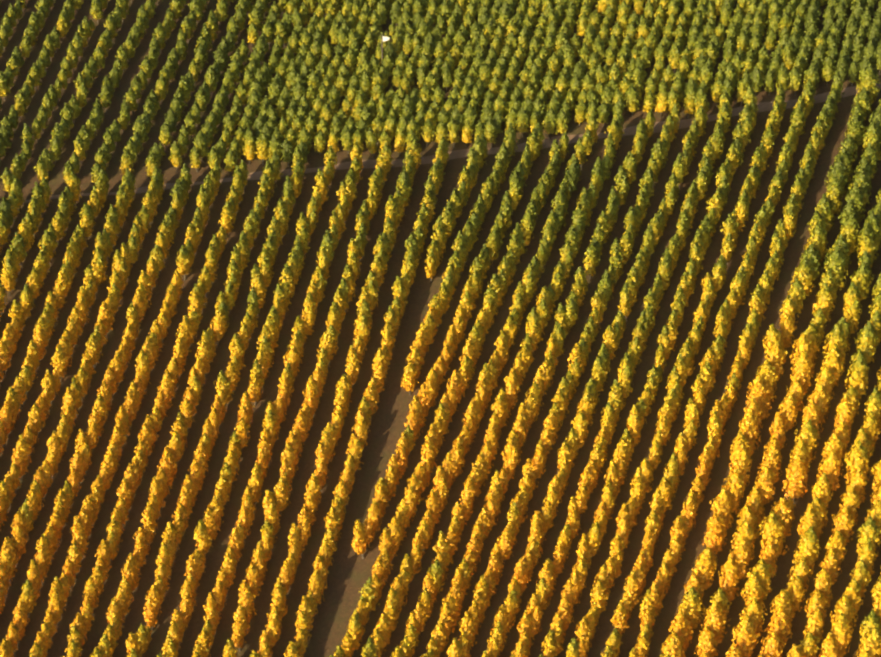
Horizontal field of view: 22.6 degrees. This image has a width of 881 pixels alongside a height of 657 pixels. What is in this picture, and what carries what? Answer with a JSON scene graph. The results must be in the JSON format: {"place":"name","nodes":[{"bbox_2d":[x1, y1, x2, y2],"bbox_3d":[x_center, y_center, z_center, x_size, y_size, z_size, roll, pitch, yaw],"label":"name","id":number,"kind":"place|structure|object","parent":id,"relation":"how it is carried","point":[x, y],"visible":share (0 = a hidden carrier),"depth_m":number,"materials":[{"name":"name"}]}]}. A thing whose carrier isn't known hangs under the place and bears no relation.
{"place":"outdoors","nodes":[
{"label":"outdoors","id":0,"kind":"place"},
{"bbox_2d":[0,0,880,656],"bbox_3d":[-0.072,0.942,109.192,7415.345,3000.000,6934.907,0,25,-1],"label":"hillside ground","id":1,"kind":"structure","parent":0,"point":[350,572],"depth_m":108.44,"materials":[{"name":"soil"}]},
{"bbox_2d":[381,36,389,65],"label":"marker flag","id":2,"kind":"object","parent":1,"relation":"on","point":[384,38],"visible":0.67,"depth_m":119.51,"materials":[{"name":"white fabric"}]},
{"bbox_2d":[0,51,877,239],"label":"vines","id":3,"kind":"object","parent":1,"relation":"on","point":[462,105],"visible":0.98,"depth_m":116.37,"materials":[{"name":"green plant"}]},
{"bbox_2d":[0,200,880,458],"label":"vines","id":4,"kind":"object","parent":1,"relation":"on","point":[538,318],"visible":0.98,"depth_m":108.96,"materials":[{"name":"yellow plant"}]},
{"bbox_2d":[0,412,880,656],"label":"vines","id":5,"kind":"object","parent":1,"relation":"on","point":[205,532],"visible":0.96,"depth_m":101.78,"materials":[{"name":"yellow plant"}]},
{"bbox_2d":[0,0,880,81],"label":"vines","id":6,"kind":"object","parent":1,"relation":"on","point":[344,32],"visible":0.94,"depth_m":120.26,"materials":[{"name":"green plant"}]},
{"bbox_2d":[0,83,880,205],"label":"dirt track","id":7,"kind":"structure","parent":1,"relation":"on","point":[762,107],"depth_m":116.04,"materials":[{"name":"brown soil"}]},
{"bbox_2d":[660,62,880,656],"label":"vines","id":8,"kind":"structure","parent":1,"relation":"on","point":[758,589],"depth_m":99.77,"materials":[{"name":"yellow plant"}]}
]}

